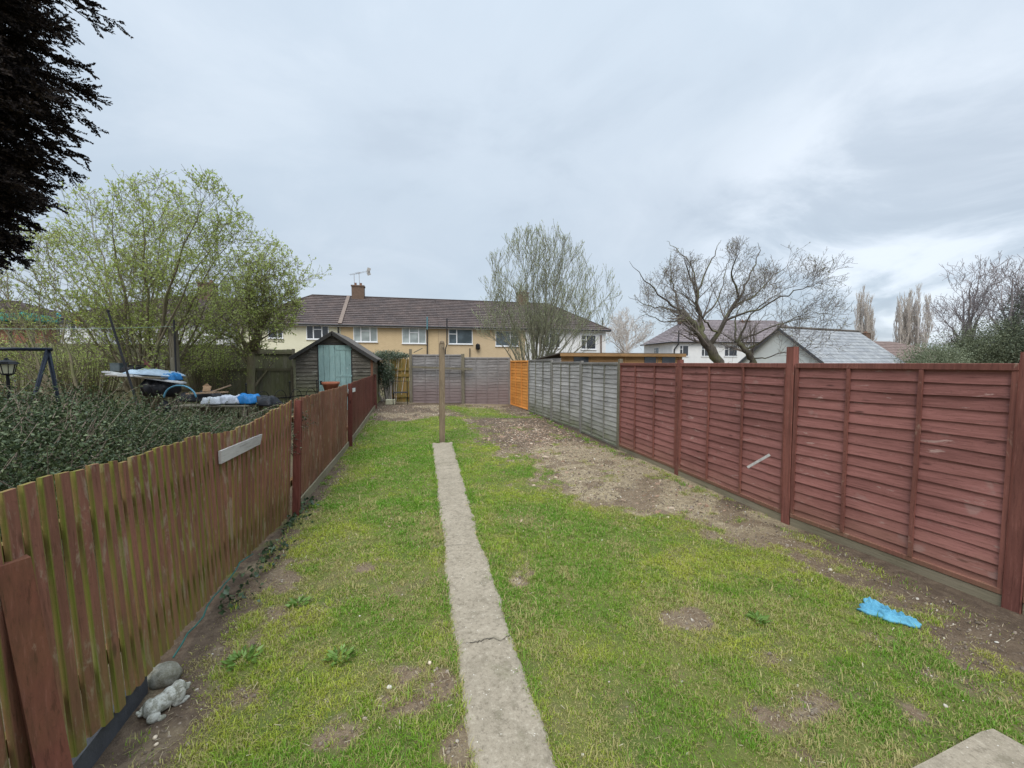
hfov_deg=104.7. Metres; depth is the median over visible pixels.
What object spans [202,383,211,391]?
cardboard
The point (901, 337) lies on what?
poplar tree
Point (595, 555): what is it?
dry straw
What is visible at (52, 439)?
bush
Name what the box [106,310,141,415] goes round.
leaning pole
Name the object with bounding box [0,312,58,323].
net
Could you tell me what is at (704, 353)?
window
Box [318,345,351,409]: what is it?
door
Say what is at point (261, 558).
ground ivy
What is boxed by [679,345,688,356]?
window
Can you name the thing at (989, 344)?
shrub
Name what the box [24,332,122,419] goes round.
shrub
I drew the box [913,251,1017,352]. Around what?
bare tree
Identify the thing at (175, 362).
timber post
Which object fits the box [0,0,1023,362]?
sky
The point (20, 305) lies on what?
semi detached house
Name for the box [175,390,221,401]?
plastic sheet
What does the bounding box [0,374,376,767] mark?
picket fence
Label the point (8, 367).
garden lantern
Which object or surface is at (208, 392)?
plank
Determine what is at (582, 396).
lap fence
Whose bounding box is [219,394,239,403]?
rag
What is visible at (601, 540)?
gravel
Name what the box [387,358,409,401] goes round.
garden gate
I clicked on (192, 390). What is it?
water pipe
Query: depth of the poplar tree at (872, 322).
105.43 m
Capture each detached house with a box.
[0,300,60,342]
[50,280,247,347]
[640,316,783,362]
[861,331,948,362]
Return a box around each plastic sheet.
[123,368,185,376]
[161,372,182,379]
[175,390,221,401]
[237,393,259,403]
[254,395,281,406]
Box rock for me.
[147,661,182,689]
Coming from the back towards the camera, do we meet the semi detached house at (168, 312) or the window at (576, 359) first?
the semi detached house at (168, 312)
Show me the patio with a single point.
(991, 748)
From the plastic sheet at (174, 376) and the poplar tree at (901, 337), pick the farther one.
the poplar tree at (901, 337)
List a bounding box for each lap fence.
[409,348,509,403]
[528,359,622,449]
[619,347,1023,614]
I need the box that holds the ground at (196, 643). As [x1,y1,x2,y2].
[0,381,1023,767]
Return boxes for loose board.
[218,434,261,463]
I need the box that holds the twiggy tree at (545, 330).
[471,219,622,360]
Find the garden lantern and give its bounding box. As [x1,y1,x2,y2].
[0,357,19,440]
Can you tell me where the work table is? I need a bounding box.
[100,374,187,420]
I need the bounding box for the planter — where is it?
[321,381,339,390]
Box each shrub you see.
[0,332,60,406]
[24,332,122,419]
[180,333,246,418]
[891,341,978,362]
[925,327,1010,362]
[950,316,1023,362]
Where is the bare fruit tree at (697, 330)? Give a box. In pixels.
[629,235,858,362]
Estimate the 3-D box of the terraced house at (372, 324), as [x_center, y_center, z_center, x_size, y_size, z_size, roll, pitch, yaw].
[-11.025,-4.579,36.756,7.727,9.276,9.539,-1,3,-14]
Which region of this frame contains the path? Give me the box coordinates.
[432,442,556,767]
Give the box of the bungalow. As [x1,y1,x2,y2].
[738,326,903,362]
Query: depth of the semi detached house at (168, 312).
28.98 m
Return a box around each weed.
[219,642,263,671]
[285,594,311,607]
[323,643,356,665]
[745,610,771,624]
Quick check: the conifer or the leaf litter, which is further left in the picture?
the leaf litter
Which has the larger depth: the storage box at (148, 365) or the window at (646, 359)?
the window at (646, 359)
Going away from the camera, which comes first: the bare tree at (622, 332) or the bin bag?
the bin bag
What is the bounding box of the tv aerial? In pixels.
[349,268,370,284]
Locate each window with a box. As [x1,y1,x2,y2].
[67,324,77,338]
[267,325,283,338]
[306,326,328,339]
[353,327,377,342]
[402,328,425,343]
[448,329,472,344]
[495,331,518,346]
[544,333,559,347]
[574,357,588,361]
[580,335,596,349]
[644,357,657,362]
[662,357,674,362]
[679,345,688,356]
[701,346,708,356]
[724,346,737,356]
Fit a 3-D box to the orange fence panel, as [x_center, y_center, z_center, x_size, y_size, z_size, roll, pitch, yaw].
[0.265,-0.004,14.924,0.064,1.764,1.903,-1,3,-19]
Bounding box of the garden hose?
[172,554,252,657]
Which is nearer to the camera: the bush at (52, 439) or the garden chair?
the bush at (52, 439)
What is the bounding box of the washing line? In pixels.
[78,326,172,328]
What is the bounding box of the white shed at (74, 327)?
[59,321,133,343]
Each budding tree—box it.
[0,164,331,414]
[0,231,102,417]
[189,246,312,417]
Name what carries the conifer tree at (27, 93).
on the ground at (196, 643)
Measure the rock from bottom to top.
0.120 m
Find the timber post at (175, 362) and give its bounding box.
[168,320,182,413]
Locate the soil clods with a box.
[139,405,1023,766]
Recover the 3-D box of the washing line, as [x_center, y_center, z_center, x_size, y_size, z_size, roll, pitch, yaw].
[-9.732,-1.269,8.844,3.401,0.215,0.008,-2,4,-32]
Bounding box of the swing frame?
[0,347,60,413]
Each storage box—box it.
[109,363,127,371]
[143,360,158,368]
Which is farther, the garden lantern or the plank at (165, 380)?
the plank at (165, 380)
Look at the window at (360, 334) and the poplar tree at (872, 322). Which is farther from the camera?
the poplar tree at (872, 322)
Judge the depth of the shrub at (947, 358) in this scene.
24.53 m
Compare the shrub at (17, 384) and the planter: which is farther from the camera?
the planter
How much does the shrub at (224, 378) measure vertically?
2.942 m
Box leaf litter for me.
[315,405,741,526]
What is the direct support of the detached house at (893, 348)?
on the ground at (196, 643)
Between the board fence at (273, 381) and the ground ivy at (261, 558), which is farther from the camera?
the board fence at (273, 381)
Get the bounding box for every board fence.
[0,342,235,414]
[192,366,293,417]
[236,349,294,367]
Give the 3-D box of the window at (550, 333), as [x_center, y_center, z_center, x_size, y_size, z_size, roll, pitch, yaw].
[3.669,-3.936,35.997,1.623,1.369,0.120,-1,3,-14]
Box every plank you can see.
[101,371,185,383]
[105,374,133,376]
[186,391,227,393]
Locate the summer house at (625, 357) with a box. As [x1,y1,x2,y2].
[535,352,685,362]
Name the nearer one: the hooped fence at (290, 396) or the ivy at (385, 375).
the hooped fence at (290, 396)
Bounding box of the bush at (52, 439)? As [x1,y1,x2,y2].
[0,370,315,578]
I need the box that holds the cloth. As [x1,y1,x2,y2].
[857,597,921,629]
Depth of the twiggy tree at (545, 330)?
20.82 m
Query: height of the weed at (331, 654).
0.064 m
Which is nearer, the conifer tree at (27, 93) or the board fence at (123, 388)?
the conifer tree at (27, 93)
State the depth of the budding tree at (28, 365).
9.00 m
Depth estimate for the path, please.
2.48 m
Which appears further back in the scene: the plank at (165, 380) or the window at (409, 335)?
the window at (409, 335)
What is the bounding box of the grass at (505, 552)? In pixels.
[103,404,1023,767]
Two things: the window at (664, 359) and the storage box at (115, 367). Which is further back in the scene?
the window at (664, 359)
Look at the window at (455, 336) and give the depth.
34.03 m
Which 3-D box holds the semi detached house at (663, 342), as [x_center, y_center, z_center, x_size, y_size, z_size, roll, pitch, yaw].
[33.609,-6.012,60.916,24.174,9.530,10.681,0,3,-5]
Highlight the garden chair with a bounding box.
[392,381,407,404]
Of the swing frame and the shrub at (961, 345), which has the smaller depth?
the swing frame
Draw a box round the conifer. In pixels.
[974,282,1023,362]
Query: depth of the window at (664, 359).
19.61 m
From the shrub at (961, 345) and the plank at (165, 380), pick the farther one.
the shrub at (961, 345)
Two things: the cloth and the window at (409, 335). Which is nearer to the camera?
the cloth
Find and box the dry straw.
[149,405,1020,767]
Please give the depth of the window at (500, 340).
34.93 m
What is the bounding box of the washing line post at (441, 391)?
[439,341,444,442]
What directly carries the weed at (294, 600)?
on the ground at (196, 643)
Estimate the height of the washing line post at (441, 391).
2.452 m
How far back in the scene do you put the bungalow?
25.15 m
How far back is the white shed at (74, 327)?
17.80 m
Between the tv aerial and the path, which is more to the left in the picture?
the tv aerial
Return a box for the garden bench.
[173,402,263,418]
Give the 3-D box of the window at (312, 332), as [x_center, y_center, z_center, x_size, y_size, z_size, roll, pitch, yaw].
[-15.428,-4.100,31.326,1.718,1.199,0.120,-1,3,-14]
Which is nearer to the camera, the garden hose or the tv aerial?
the garden hose
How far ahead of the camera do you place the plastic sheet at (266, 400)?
9.27 m
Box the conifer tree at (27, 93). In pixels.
[0,0,132,274]
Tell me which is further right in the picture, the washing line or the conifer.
the conifer
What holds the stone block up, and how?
on the ground at (196, 643)
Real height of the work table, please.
1.659 m
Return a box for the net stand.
[2,321,59,343]
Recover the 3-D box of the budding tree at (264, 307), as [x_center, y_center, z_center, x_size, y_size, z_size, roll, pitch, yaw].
[-7.945,-1.465,12.216,3.906,5.314,2.428,1,3,15]
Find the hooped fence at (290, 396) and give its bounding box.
[238,380,317,419]
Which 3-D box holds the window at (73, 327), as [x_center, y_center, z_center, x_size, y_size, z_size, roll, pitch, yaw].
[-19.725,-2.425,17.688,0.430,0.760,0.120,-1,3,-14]
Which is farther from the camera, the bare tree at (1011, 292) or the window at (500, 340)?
the window at (500, 340)
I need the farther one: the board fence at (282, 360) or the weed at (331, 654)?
the board fence at (282, 360)
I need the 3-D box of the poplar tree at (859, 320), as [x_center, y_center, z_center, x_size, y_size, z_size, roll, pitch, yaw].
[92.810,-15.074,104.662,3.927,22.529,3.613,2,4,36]
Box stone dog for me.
[135,679,190,724]
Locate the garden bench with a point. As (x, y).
(198, 404)
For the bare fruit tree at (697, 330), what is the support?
on the ground at (196, 643)
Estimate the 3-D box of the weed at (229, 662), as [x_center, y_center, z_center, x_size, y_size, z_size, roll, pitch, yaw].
[-1.667,1.689,2.446,0.225,0.054,0.231,2,4,30]
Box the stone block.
[385,399,394,404]
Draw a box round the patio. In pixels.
[913,729,1023,767]
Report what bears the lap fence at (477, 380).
on the ground at (196, 643)
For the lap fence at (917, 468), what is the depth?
3.81 m
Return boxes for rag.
[201,396,220,404]
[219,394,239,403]
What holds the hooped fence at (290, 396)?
on the ground at (196, 643)
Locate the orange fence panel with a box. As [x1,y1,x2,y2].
[510,360,527,409]
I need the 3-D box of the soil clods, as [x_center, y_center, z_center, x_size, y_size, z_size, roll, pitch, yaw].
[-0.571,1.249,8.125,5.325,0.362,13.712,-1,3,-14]
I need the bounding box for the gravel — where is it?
[195,406,1012,762]
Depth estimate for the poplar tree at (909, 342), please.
106.95 m
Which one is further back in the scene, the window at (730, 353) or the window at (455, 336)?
the window at (730, 353)
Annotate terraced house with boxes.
[234,294,349,352]
[340,283,438,380]
[435,292,528,360]
[514,302,611,359]
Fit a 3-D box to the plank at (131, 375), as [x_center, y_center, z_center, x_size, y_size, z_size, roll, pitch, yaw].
[-9.204,-0.206,9.252,0.756,0.059,0.030,0,3,8]
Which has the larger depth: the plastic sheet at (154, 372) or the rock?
the plastic sheet at (154, 372)
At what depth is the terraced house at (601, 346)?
36.87 m
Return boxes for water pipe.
[163,385,196,397]
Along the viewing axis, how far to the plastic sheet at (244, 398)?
9.03 m
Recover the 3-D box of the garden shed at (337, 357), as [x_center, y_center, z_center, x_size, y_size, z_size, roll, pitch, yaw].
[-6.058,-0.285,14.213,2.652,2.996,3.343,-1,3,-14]
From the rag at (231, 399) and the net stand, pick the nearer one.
the rag at (231, 399)
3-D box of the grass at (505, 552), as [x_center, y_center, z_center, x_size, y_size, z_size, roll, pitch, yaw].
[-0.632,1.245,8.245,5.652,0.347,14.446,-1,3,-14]
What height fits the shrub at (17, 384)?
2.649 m
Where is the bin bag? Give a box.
[118,366,140,371]
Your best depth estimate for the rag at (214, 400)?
8.88 m
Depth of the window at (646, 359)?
19.35 m
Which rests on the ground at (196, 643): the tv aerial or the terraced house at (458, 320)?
the terraced house at (458, 320)
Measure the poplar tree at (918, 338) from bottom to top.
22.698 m
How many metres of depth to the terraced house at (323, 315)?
31.46 m
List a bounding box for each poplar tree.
[853,284,871,332]
[863,294,877,340]
[889,295,911,344]
[898,290,921,345]
[905,284,935,347]
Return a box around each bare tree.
[603,307,655,352]
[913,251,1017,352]
[951,254,1023,351]
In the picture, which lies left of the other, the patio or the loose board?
the loose board
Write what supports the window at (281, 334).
in the terraced house at (323, 315)
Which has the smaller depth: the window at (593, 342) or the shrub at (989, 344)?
the shrub at (989, 344)
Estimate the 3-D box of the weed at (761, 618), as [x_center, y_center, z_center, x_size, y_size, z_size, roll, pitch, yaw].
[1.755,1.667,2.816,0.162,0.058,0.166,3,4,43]
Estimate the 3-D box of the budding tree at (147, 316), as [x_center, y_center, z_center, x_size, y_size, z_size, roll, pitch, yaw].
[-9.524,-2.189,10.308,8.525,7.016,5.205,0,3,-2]
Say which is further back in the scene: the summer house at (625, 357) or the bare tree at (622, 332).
the bare tree at (622, 332)
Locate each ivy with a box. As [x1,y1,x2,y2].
[218,496,321,614]
[373,349,408,401]
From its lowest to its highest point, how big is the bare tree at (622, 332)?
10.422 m
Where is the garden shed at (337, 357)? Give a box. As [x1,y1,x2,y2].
[288,331,382,409]
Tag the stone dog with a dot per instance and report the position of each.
(152, 709)

